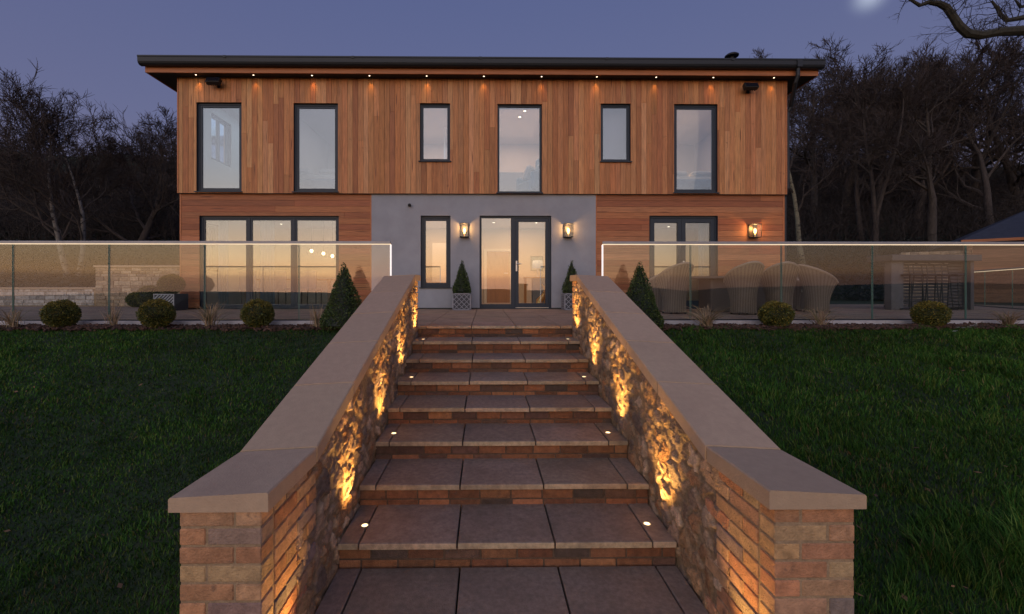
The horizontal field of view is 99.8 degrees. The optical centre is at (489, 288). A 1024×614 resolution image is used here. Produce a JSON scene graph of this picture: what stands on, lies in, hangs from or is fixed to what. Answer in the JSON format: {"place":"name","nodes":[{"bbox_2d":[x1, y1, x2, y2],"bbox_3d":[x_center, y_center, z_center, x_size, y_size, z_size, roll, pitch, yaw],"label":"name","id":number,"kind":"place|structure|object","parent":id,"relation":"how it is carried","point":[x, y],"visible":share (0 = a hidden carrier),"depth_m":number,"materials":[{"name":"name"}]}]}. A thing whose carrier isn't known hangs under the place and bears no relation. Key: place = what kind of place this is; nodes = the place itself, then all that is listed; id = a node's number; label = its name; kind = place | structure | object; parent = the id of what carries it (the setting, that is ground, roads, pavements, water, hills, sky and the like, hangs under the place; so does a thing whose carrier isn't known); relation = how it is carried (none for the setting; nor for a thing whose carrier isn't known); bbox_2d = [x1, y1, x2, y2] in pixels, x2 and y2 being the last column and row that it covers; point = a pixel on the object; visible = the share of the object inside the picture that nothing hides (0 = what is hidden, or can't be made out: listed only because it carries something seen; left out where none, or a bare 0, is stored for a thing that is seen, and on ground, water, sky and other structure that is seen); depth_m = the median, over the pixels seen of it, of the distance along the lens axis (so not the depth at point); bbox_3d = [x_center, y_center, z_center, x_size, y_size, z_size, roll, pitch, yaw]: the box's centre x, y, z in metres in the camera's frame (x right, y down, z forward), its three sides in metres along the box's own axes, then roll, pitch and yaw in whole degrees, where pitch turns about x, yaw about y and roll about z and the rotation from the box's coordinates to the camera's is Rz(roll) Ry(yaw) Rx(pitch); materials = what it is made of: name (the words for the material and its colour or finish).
{"place":"outdoors","nodes":[
{"label":"outdoors","id":0,"kind":"place"},
{"bbox_2d":[137,52,825,308],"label":"house","id":1,"kind":"structure","parent":0,"point":[375,140],"depth_m":10.46,"materials":[{"name":"brown wood"}]},
{"bbox_2d":[207,223,217,271],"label":"gable window","id":2,"kind":"structure","parent":1,"relation":"in","point":[211,226],"depth_m":11.39,"materials":[{"name":"glass"}]},
{"bbox_2d":[205,77,221,87],"bbox_3d":[-6.513,-4.889,10.225,0.330,0.179,0.252,0,0,-1],"label":"floodlight","id":3,"kind":"object","parent":1,"relation":"attached to","point":[213,81],"visible":1,"depth_m":10.14,"materials":[{"name":"black plastic"}]},
{"bbox_2d":[194,103,242,191],"bbox_3d":[-6.495,-3.385,10.470,1.139,2.163,0.325,0,0,-1],"label":"window","id":4,"kind":"structure","parent":1,"relation":"in","point":[200,106],"depth_m":10.42,"materials":[{"name":"grey metal"}]},
{"bbox_2d":[211,114,228,166],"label":"gable window","id":5,"kind":"structure","parent":1,"relation":"in","point":[218,121],"depth_m":11.74,"materials":[{"name":"white glass"}]},
{"bbox_2d":[218,221,228,304],"bbox_3d":[-6.643,-0.710,10.782,0.268,2.370,0.115,0,0,-1],"label":"curtain","id":6,"kind":"object","parent":1,"relation":"hanging from","point":[223,265],"visible":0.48,"depth_m":10.76,"materials":[{"name":"fabric"}]},
{"bbox_2d":[239,271,259,304],"bbox_3d":[-6.416,0.018,11.658,0.460,0.950,0.490,0,0,-1],"label":"dining chair","id":7,"kind":"object","parent":1,"relation":"on","point":[242,280],"visible":0.54,"depth_m":11.41,"materials":[{"name":"beige fabric"}]},
{"bbox_2d":[260,221,274,303],"bbox_3d":[-5.546,-0.710,10.796,0.381,2.370,0.111,0,0,-1],"label":"curtain","id":8,"kind":"object","parent":1,"relation":"hanging from","point":[267,267],"visible":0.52,"depth_m":10.78,"materials":[{"name":"fabric"}]},
{"bbox_2d":[200,216,338,308],"bbox_3d":[-5.336,-0.628,10.595,3.363,2.255,0.260,0,0,-1],"label":"sliding window","id":9,"kind":"structure","parent":1,"relation":"in","point":[249,220],"depth_m":10.51,"materials":[{"name":"grey metal"}]},
{"bbox_2d":[275,271,290,303],"bbox_3d":[-5.616,0.018,11.667,0.460,0.950,0.490,0,0,-1],"label":"dining chair","id":10,"kind":"object","parent":1,"relation":"on","point":[280,280],"visible":0.51,"depth_m":11.42,"materials":[{"name":"beige fabric"}]},
{"bbox_2d":[244,279,335,303],"bbox_3d":[-5.624,0.116,12.442,2.600,0.755,1.000,0,0,-1],"label":"dining table","id":11,"kind":"object","parent":1,"relation":"on","point":[328,288],"visible":0.28,"depth_m":12.01,"materials":[{"name":"brown wood"}]},
{"bbox_2d":[300,271,322,303],"bbox_3d":[-4.816,0.018,11.675,0.460,0.950,0.490,0,0,-1],"label":"dining chair","id":12,"kind":"object","parent":1,"relation":"on","point":[308,280],"visible":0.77,"depth_m":11.43,"materials":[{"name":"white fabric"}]},
{"bbox_2d":[292,103,338,192],"bbox_3d":[-4.178,-3.378,10.494,1.124,2.158,0.325,0,0,-1],"label":"window","id":13,"kind":"structure","parent":1,"relation":"in","point":[297,106],"depth_m":10.44,"materials":[{"name":"grey metal"}]},
{"bbox_2d":[300,169,334,188],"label":"half wall","id":14,"kind":"structure","parent":1,"relation":"on","point":[310,179],"depth_m":11.14,"materials":[{"name":"white paint"}]},
{"bbox_2d":[418,103,450,161],"bbox_3d":[-1.310,-3.759,10.524,0.791,1.423,0.325,0,0,-1],"label":"window","id":15,"kind":"structure","parent":1,"relation":"in","point":[422,105],"depth_m":10.47,"materials":[{"name":"grey metal"}]},
{"bbox_2d":[419,216,451,287],"bbox_3d":[-1.305,-0.882,10.604,0.786,1.766,0.325,0,0,-1],"label":"window","id":16,"kind":"structure","parent":1,"relation":"in","point":[423,218],"depth_m":10.56,"materials":[{"name":"grey metal"}]},
{"bbox_2d":[432,243,445,281],"bbox_3d":[-1.623,-0.482,14.184,0.440,1.950,0.600,0,0,-1],"label":"white cupboard","id":17,"kind":"object","parent":1,"relation":"on","point":[438,262],"visible":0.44,"depth_m":13.88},
{"bbox_2d":[484,249,510,302],"bbox_3d":[0.310,-0.420,14.547,0.961,1.826,0.109,0,0,-1],"label":"oak door","id":18,"kind":"structure","parent":1,"relation":"attached to","point":[497,275],"depth_m":14.55,"materials":[{"name":"brown wood"}]},
{"bbox_2d":[487,251,509,302],"bbox_3d":[0.310,-0.375,14.572,0.781,1.736,0.041,0,0,-1],"label":"door leaf","id":19,"kind":"structure","parent":18,"relation":"in","point":[498,262],"depth_m":14.56,"materials":[{"name":"brown wood"}]},
{"bbox_2d":[496,104,542,193],"bbox_3d":[0.737,-3.374,10.546,1.135,2.168,0.325,0,0,-1],"label":"window","id":20,"kind":"structure","parent":1,"relation":"in","point":[499,106],"depth_m":10.49,"materials":[{"name":"grey metal"}]},
{"bbox_2d":[516,158,538,190],"bbox_3d":[1.229,-3.046,11.611,0.854,1.100,0.880,0,0,-26],"label":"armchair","id":21,"kind":"object","parent":1,"relation":"on","point":[528,180],"visible":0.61,"depth_m":11.29,"materials":[{"name":"white fabric"}]},
{"bbox_2d":[515,218,548,307],"bbox_3d":[1.049,-0.618,10.561,0.823,2.192,0.127,0,0,-1],"label":"entrance door","id":22,"kind":"structure","parent":1,"relation":"in","point":[517,220],"depth_m":10.56,"materials":[{"name":"grey metal"}]},
{"bbox_2d":[523,277,544,302],"bbox_3d":[1.447,0.079,13.016,0.797,0.828,0.400,0,0,-1],"label":"console table","id":23,"kind":"object","parent":1,"relation":"on","point":[537,287],"visible":0.48,"depth_m":12.85,"materials":[{"name":"brown wood"}]},
{"bbox_2d":[603,109,625,158],"bbox_3d":[3.064,-3.790,10.843,0.760,1.500,0.008,0,0,-1],"label":"roller blind","id":24,"kind":"object","parent":1,"relation":"attached to","point":[614,133],"visible":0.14,"depth_m":10.84,"materials":[{"name":"fabric"}]},
{"bbox_2d":[600,104,631,162],"bbox_3d":[3.067,-3.765,10.570,0.787,1.429,0.325,0,0,-1],"label":"window","id":25,"kind":"structure","parent":1,"relation":"in","point":[603,106],"depth_m":10.52,"materials":[{"name":"grey glass"}]},
{"bbox_2d":[650,219,680,277],"bbox_3d":[4.349,-0.622,10.637,0.768,2.178,0.065,0,0,-1],"label":"french door","id":26,"kind":"structure","parent":1,"relation":"in","point":[678,221],"depth_m":10.60,"materials":[{"name":"grey metal"}]},
{"bbox_2d":[686,279,698,300],"bbox_3d":[5.727,0.018,13.661,2.000,0.750,0.840,0,0,-1],"label":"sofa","id":27,"kind":"object","parent":1,"relation":"on","point":[694,294],"visible":0.21,"depth_m":13.27,"materials":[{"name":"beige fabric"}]},
{"bbox_2d":[677,171,710,188],"bbox_3d":[5.396,-2.791,12.372,1.600,0.730,2.070,0,0,-1],"label":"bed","id":28,"kind":"object","parent":1,"relation":"on","point":[698,180],"visible":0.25,"depth_m":11.34,"materials":[{"name":"white fabric"}]},
{"bbox_2d":[673,104,719,193],"bbox_3d":[5.022,-3.388,10.591,1.123,2.178,0.325,0,0,-1],"label":"window","id":29,"kind":"structure","parent":1,"relation":"in","point":[713,107],"depth_m":10.54,"materials":[{"name":"grey glass"}]},
{"bbox_2d":[681,219,713,306],"bbox_3d":[5.143,-0.622,10.614,0.811,2.178,0.127,0,0,-1],"label":"french door","id":30,"kind":"structure","parent":1,"relation":"in","point":[683,221],"depth_m":10.61,"materials":[{"name":"grey metal"}]},
{"bbox_2d":[698,223,708,282],"bbox_3d":[5.465,-0.730,10.911,0.325,2.410,0.111,0,0,-1],"label":"curtain","id":31,"kind":"object","parent":1,"relation":"hanging from","point":[703,252],"visible":0.32,"depth_m":10.90,"materials":[{"name":"fabric"}]},
{"bbox_2d":[748,223,761,237],"bbox_3d":[6.451,-1.393,10.461,0.210,0.330,0.189,0,0,-1],"label":"wall lantern","id":32,"kind":"object","parent":1,"relation":"attached to","point":[752,230],"depth_m":10.54,"materials":[{"name":"glass"}]},
{"bbox_2d":[0,151,1023,613],"bbox_3d":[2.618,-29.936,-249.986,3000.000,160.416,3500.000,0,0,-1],"label":"ground","id":33,"kind":"structure","parent":0,"point":[48,521],"depth_m":3.67,"materials":[{"name":"plant"}]},
{"bbox_2d":[0,287,95,305],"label":"garden wall","id":34,"kind":"structure","parent":33,"relation":"on","point":[43,296],"depth_m":12.46,"materials":[{"name":"stone"}]},
{"bbox_2d":[0,58,147,286],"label":"bare tree","id":35,"kind":"object","parent":33,"relation":"on","point":[56,232],"visible":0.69,"depth_m":21.15,"materials":[{"name":"brown plant"}]},
{"bbox_2d":[0,67,152,285],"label":"bare tree","id":36,"kind":"object","parent":33,"relation":"on","point":[81,213],"visible":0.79,"depth_m":21.21,"materials":[{"name":"brown plant"}]},
{"bbox_2d":[65,135,128,215],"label":"bare tree","id":37,"kind":"object","parent":33,"relation":"on","point":[97,164],"visible":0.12,"depth_m":32.57,"materials":[{"name":"brown plant"}]},
{"bbox_2d":[1,100,213,263],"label":"bare tree","id":38,"kind":"object","parent":33,"relation":"on","point":[157,207],"visible":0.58,"depth_m":23.85,"materials":[{"name":"brown plant"}]},
{"bbox_2d":[93,265,179,305],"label":"garden wall","id":39,"kind":"structure","parent":33,"relation":"on","point":[125,280],"depth_m":12.18,"materials":[{"name":"stone"}]},
{"bbox_2d":[146,120,176,196],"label":"bare tree","id":40,"kind":"object","parent":33,"relation":"on","point":[167,142],"visible":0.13,"depth_m":34.93,"materials":[{"name":"brown plant"}]},
{"bbox_2d":[124,121,223,218],"bbox_3d":[-21.167,-6.783,28.535,6.817,9.608,5.190,0,0,20],"label":"bare tree","id":41,"kind":"object","parent":33,"relation":"on","point":[213,138],"visible":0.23,"depth_m":28.28,"materials":[{"name":"brown plant"}]},
{"bbox_2d":[168,274,420,613],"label":"stair wall","id":42,"kind":"structure","parent":33,"relation":"on","point":[268,511],"depth_m":2.24,"materials":[{"name":"stone"}]},
{"bbox_2d":[0,226,959,300],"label":"bramble thicket","id":43,"kind":"object","parent":33,"relation":"on","point":[46,260],"visible":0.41,"depth_m":22.93,"materials":[{"name":"brown plant"}]},
{"bbox_2d":[3,331,1019,613],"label":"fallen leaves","id":44,"kind":"object","parent":33,"relation":"on","point":[119,585],"visible":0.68,"depth_m":3.12,"materials":[{"name":"brown plant"}]},
{"bbox_2d":[0,140,1023,269],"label":"undergrowth","id":45,"kind":"object","parent":33,"relation":"on","point":[960,223],"visible":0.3,"depth_m":27.91,"materials":[{"name":"brown plant"}]},
{"bbox_2d":[0,321,1023,331],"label":"bark mulch","id":46,"kind":"object","parent":33,"relation":"on","point":[305,326],"visible":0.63,"depth_m":6.33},
{"bbox_2d":[0,307,30,326],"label":"ornamental grass","id":47,"kind":"object","parent":46,"relation":"on","point":[12,322],"depth_m":6.42,"materials":[{"name":"plant"}]},
{"bbox_2d":[38,298,81,327],"bbox_3d":[-6.306,0.398,6.354,0.468,0.496,0.469,0,0,-1],"label":"box ball","id":48,"kind":"object","parent":46,"relation":"on","point":[61,313],"visible":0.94,"depth_m":6.25,"materials":[{"name":"green plant"}]},
{"bbox_2d":[100,302,122,325],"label":"ornamental grass","id":49,"kind":"object","parent":46,"relation":"on","point":[113,319],"depth_m":6.42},
{"bbox_2d":[135,298,176,327],"bbox_3d":[-4.912,0.393,6.369,0.490,0.506,0.492,0,0,-1],"label":"box ball","id":50,"kind":"object","parent":46,"relation":"on","point":[156,313],"visible":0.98,"depth_m":6.25,"materials":[{"name":"green plant"}]},
{"bbox_2d":[187,299,232,325],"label":"ornamental grass","id":51,"kind":"object","parent":46,"relation":"on","point":[210,317],"depth_m":6.43,"materials":[{"name":"plant"}]},
{"bbox_2d":[239,298,274,327],"bbox_3d":[-3.433,0.393,6.386,0.476,0.506,0.478,0,0,-1],"label":"box ball","id":52,"kind":"object","parent":46,"relation":"on","point":[255,312],"visible":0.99,"depth_m":6.27,"materials":[{"name":"green plant"}]},
{"bbox_2d":[319,262,361,329],"bbox_3d":[-2.162,0.128,6.387,0.680,1.035,0.692,0,0,-1],"label":"conical shrub","id":53,"kind":"object","parent":46,"relation":"on","point":[341,308],"visible":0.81,"depth_m":6.23,"materials":[{"name":"green plant"}]},
{"bbox_2d":[626,262,664,328],"bbox_3d":[2.224,0.119,6.434,0.695,1.051,0.687,0,0,-1],"label":"conical shrub","id":54,"kind":"object","parent":46,"relation":"on","point":[641,297],"visible":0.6,"depth_m":6.29,"materials":[{"name":"green plant"}]},
{"bbox_2d":[676,304,732,326],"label":"ornamental grass","id":55,"kind":"object","parent":46,"relation":"on","point":[707,320],"depth_m":6.50,"materials":[{"name":"plant"}]},
{"bbox_2d":[757,300,795,326],"bbox_3d":[4.293,0.409,6.471,0.490,0.474,0.480,0,0,-1],"label":"box ball","id":56,"kind":"object","parent":46,"relation":"on","point":[775,312],"visible":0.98,"depth_m":6.34,"materials":[{"name":"green plant"}]},
{"bbox_2d":[795,306,849,324],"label":"ornamental grass","id":57,"kind":"object","parent":46,"relation":"on","point":[822,321],"depth_m":6.55,"materials":[{"name":"plant"}]},
{"bbox_2d":[909,300,952,326],"bbox_3d":[6.638,0.412,6.492,0.452,0.468,0.469,0,0,-1],"label":"box ball","id":58,"kind":"object","parent":46,"relation":"on","point":[930,313],"visible":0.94,"depth_m":6.38,"materials":[{"name":"green plant"}]},
{"bbox_2d":[979,310,1023,324],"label":"ornamental grass","id":59,"kind":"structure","parent":46,"relation":"on","point":[1007,319],"depth_m":6.57,"materials":[{"name":"plant"}]},
{"bbox_2d":[570,275,866,613],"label":"stair wall","id":60,"kind":"structure","parent":33,"relation":"on","point":[752,516],"depth_m":2.30,"materials":[{"name":"stone"}]},
{"bbox_2d":[749,47,860,264],"bbox_3d":[15.759,-6.676,23.221,4.470,13.361,6.013,0,0,-29],"label":"bare tree","id":61,"kind":"object","parent":33,"relation":"on","point":[797,218],"visible":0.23,"depth_m":23.05,"materials":[{"name":"brown plant"}]},
{"bbox_2d":[790,71,850,194],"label":"bare tree","id":62,"kind":"object","parent":33,"relation":"on","point":[795,167],"visible":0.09,"depth_m":39.49,"materials":[{"name":"brown plant"}]},
{"bbox_2d":[787,56,861,232],"bbox_3d":[22.252,-9.984,30.532,6.560,13.686,11.239,0,0,36],"label":"bare tree","id":63,"kind":"object","parent":33,"relation":"on","point":[811,152],"visible":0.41,"depth_m":30.87,"materials":[{"name":"brown plant"}]},
{"bbox_2d":[790,65,922,192],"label":"bare tree","id":64,"kind":"object","parent":33,"relation":"on","point":[840,145],"visible":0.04,"depth_m":42.89,"materials":[{"name":"brown plant"}]},
{"bbox_2d":[790,33,954,219],"bbox_3d":[29.326,-11.924,35.874,12.034,14.949,12.965,0,0,-34],"label":"bare tree","id":65,"kind":"object","parent":33,"relation":"on","point":[865,67],"visible":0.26,"depth_m":32.85,"materials":[{"name":"brown plant"}]},
{"bbox_2d":[803,53,959,266],"bbox_3d":[22.806,-7.288,25.579,6.785,12.930,7.031,0,0,-1],"label":"bare tree","id":66,"kind":"object","parent":33,"relation":"on","point":[850,124],"visible":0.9,"depth_m":25.44,"materials":[{"name":"brown plant"}]},
{"bbox_2d":[806,37,961,226],"bbox_3d":[30.561,-11.129,32.946,9.441,15.245,7.187,0,0,25],"label":"bare tree","id":67,"kind":"object","parent":33,"relation":"on","point":[913,70],"visible":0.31,"depth_m":32.50,"materials":[{"name":"brown plant"}]},
{"bbox_2d":[829,50,994,251],"bbox_3d":[24.579,-7.085,25.368,10.438,13.339,6.093,0,0,-23],"label":"bare tree","id":68,"kind":"object","parent":33,"relation":"on","point":[931,194],"visible":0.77,"depth_m":25.18,"materials":[{"name":"brown plant"}]},
{"bbox_2d":[857,51,982,211],"bbox_3d":[36.656,-13.384,36.621,10.482,15.254,6.118,0,0,5],"label":"bare tree","id":69,"kind":"object","parent":33,"relation":"on","point":[891,64],"visible":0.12,"depth_m":36.88,"materials":[{"name":"brown plant"}]},
{"bbox_2d":[852,17,1023,235],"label":"bare tree","id":70,"kind":"object","parent":33,"relation":"on","point":[1010,60],"visible":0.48,"depth_m":29.08,"materials":[{"name":"brown plant"}]},
{"bbox_2d":[880,68,1023,225],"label":"bare tree","id":71,"kind":"object","parent":33,"relation":"on","point":[984,181],"visible":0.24,"depth_m":29.38,"materials":[{"name":"brown plant"}]},
{"bbox_2d":[887,0,1023,53],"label":"oak tree","id":72,"kind":"object","parent":33,"relation":"on","point":[962,28],"visible":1,"depth_m":12.11,"materials":[{"name":"brown plant"}]},
{"bbox_2d":[898,45,1023,190],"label":"bare tree","id":73,"kind":"object","parent":33,"relation":"on","point":[973,171],"visible":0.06,"depth_m":38.13,"materials":[{"name":"brown plant"}]},
{"bbox_2d":[899,211,1023,305],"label":"timber lodge","id":74,"kind":"structure","parent":33,"relation":"on","point":[998,287],"depth_m":15.41,"materials":[{"name":"wood"},{"name":"slate"},{"name":"glass"}]},
{"bbox_2d":[918,38,1023,212],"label":"bare tree","id":75,"kind":"object","parent":33,"relation":"on","point":[1007,164],"visible":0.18,"depth_m":32.31,"materials":[{"name":"brown plant"}]},
{"bbox_2d":[962,38,1023,201],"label":"bare tree","id":76,"kind":"object","parent":33,"relation":"on","point":[989,139],"visible":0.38,"depth_m":31.80,"materials":[{"name":"brown plant"}]},
{"bbox_2d":[315,566,708,613],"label":"landing paving","id":77,"kind":"structure","parent":0,"point":[595,590],"depth_m":2.42,"materials":[{"name":"stone"}]},
{"bbox_2d":[338,328,676,572],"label":"garden staircase","id":78,"kind":"structure","parent":77,"relation":"on","point":[533,398],"depth_m":3.32,"materials":[{"name":"stone"}]},
{"bbox_2d":[0,304,1023,328],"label":"terrace paving","id":79,"kind":"structure","parent":0,"point":[497,319],"depth_m":8.00,"materials":[{"name":"stone"}]},
{"bbox_2d":[134,285,165,305],"bbox_3d":[-8.815,0.222,11.209,0.672,0.632,0.664,0,0,-1],"label":"shrub","id":80,"kind":"object","parent":79,"relation":"on","point":[144,293],"visible":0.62,"depth_m":11.01,"materials":[{"name":"green plant"}]},
{"bbox_2d":[153,294,187,309],"bbox_3d":[-7.316,0.316,9.917,0.460,0.376,0.474,0,0,-1],"label":"slatted planter","id":81,"kind":"object","parent":79,"relation":"on","point":[179,301],"visible":0.46,"depth_m":9.79,"materials":[{"name":"metal"}]},
{"bbox_2d":[156,274,185,293],"bbox_3d":[-7.350,-0.096,9.976,0.575,0.502,0.559,0,0,-1],"label":"shrub","id":82,"kind":"object","parent":81,"relation":"on","point":[172,284],"visible":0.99,"depth_m":9.85,"materials":[{"name":"green plant"}]},
{"bbox_2d":[452,293,470,309],"bbox_3d":[-0.637,0.309,10.114,0.423,0.391,0.423,0,0,-1],"label":"lattice planter","id":83,"kind":"object","parent":79,"relation":"on","point":[461,301],"visible":0.97,"depth_m":9.91,"materials":[{"name":"metal"}]},
{"bbox_2d":[452,260,470,292],"bbox_3d":[-0.641,-0.263,10.122,0.462,0.805,0.465,0,0,-1],"label":"topiary shrub","id":84,"kind":"object","parent":83,"relation":"on","point":[462,283],"visible":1,"depth_m":10.01,"materials":[{"name":"green plant"}]},
{"bbox_2d":[561,293,573,309],"bbox_3d":[1.942,0.309,10.141,0.423,0.391,0.423,0,0,-1],"label":"lattice planter","id":85,"kind":"object","parent":79,"relation":"on","point":[566,301],"visible":0.58,"depth_m":9.93,"materials":[{"name":"metal"}]},
{"bbox_2d":[561,260,577,292],"bbox_3d":[1.928,-0.263,10.145,0.473,0.807,0.469,0,0,-1],"label":"topiary shrub","id":86,"kind":"object","parent":85,"relation":"on","point":[567,286],"visible":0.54,"depth_m":10.07,"materials":[{"name":"green plant"}]},
{"bbox_2d":[647,274,661,309],"bbox_3d":[3.754,0.000,9.362,0.697,1.006,0.631,0,0,19],"label":"rattan chair","id":87,"kind":"object","parent":79,"relation":"on","point":[656,292],"visible":0.26,"depth_m":9.18,"materials":[{"name":"beige wicker"}]},
{"bbox_2d":[655,262,693,313],"bbox_3d":[3.698,0.000,8.507,0.631,1.006,0.697,0,0,-9],"label":"rattan chair","id":88,"kind":"object","parent":79,"relation":"on","point":[672,282],"visible":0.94,"depth_m":8.38,"materials":[{"name":"beige wicker"}]},
{"bbox_2d":[690,276,765,311],"bbox_3d":[5.246,0.127,9.305,2.100,0.755,1.040,0,0,-1],"label":"terrace table","id":89,"kind":"object","parent":79,"relation":"on","point":[713,291],"visible":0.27,"depth_m":9.03,"materials":[{"name":"wicker"}]},
{"bbox_2d":[723,261,764,314],"bbox_3d":[4.889,0.000,8.219,0.631,1.006,0.697,0,0,3],"label":"rattan chair","id":90,"kind":"object","parent":79,"relation":"on","point":[741,282],"visible":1,"depth_m":8.09,"materials":[{"name":"beige wicker"}]},
{"bbox_2d":[760,261,799,307],"bbox_3d":[5.656,0.000,8.360,0.631,1.006,0.697,0,0,15],"label":"rattan chair","id":91,"kind":"object","parent":79,"relation":"on","point":[770,280],"visible":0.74,"depth_m":8.22,"materials":[{"name":"beige wicker"}]},
{"bbox_2d":[793,277,803,310],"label":"rattan chair","id":92,"kind":"object","parent":79,"relation":"on","point":[798,301],"visible":0.3,"depth_m":9.65,"materials":[{"name":"beige wicker"}]},
{"bbox_2d":[602,241,1023,319],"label":"glass balustrade","id":93,"kind":"object","parent":79,"relation":"on","point":[689,243],"visible":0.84,"depth_m":6.84,"materials":[{"name":"glass"}]},
{"bbox_2d":[798,264,838,312],"bbox_3d":[6.774,0.000,9.010,0.697,1.006,0.631,0,0,-9],"label":"rattan chair","id":94,"kind":"object","parent":79,"relation":"on","point":[818,285],"visible":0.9,"depth_m":8.83,"materials":[{"name":"beige wicker"}]},
{"bbox_2d":[900,264,924,309],"bbox_3d":[9.749,-0.053,9.982,0.344,1.092,0.384,0,0,-5],"label":"bar stool","id":95,"kind":"object","parent":79,"relation":"on","point":[911,275],"visible":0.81,"depth_m":9.84,"materials":[{"name":"black metal"}]},
{"bbox_2d":[867,255,981,309],"bbox_3d":[10.335,-0.135,10.274,2.094,1.279,0.670,0,0,-1],"label":"outdoor bar","id":96,"kind":"object","parent":79,"relation":"on","point":[896,294],"visible":0.92,"depth_m":10.18,"materials":[{"name":"wood"}]},
{"bbox_2d":[910,263,939,306],"bbox_3d":[10.087,-0.053,9.986,0.344,1.092,0.384,0,0,-10],"label":"bar stool","id":97,"kind":"object","parent":79,"relation":"on","point":[926,275],"visible":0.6,"depth_m":9.86,"materials":[{"name":"black metal"}]},
{"bbox_2d":[925,263,953,308],"bbox_3d":[10.406,-0.053,9.989,0.344,1.092,0.384,0,0,-15],"label":"bar stool","id":98,"kind":"object","parent":79,"relation":"on","point":[949,275],"visible":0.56,"depth_m":9.87,"materials":[{"name":"black metal"}]},
{"bbox_2d":[939,263,967,309],"bbox_3d":[10.745,-0.053,9.992,0.344,1.092,0.384,0,0,-20],"label":"bar stool","id":99,"kind":"object","parent":79,"relation":"on","point":[957,275],"visible":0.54,"depth_m":9.99,"materials":[{"name":"black metal"}]},
{"bbox_2d":[974,267,1023,309],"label":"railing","id":100,"kind":"object","parent":79,"relation":"on","point":[1000,269],"visible":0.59,"depth_m":11.16,"materials":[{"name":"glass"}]},
{"bbox_2d":[500,172,523,190],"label":"half wall","id":101,"kind":"structure","parent":0,"point":[507,181],"depth_m":13.61,"materials":[{"name":"paint"}]},
{"bbox_2d":[0,0,1023,166],"label":"sky","id":102,"kind":"structure","parent":0,"point":[80,46],"materials":[{"name":"blue"}]},
{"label":"terrace base","id":103,"kind":"structure","parent":0,"visible":0},
{"bbox_2d":[0,320,1023,325],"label":"terrace kerb","id":104,"kind":"structure","parent":103,"relation":"on","point":[738,322],"depth_m":6.76,"materials":[{"name":"stone"}]},
{"bbox_2d":[0,241,391,320],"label":"glass balustrade","id":105,"kind":"object","parent":104,"relation":"on","point":[205,243],"visible":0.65,"depth_m":6.74,"materials":[{"name":"glass"}]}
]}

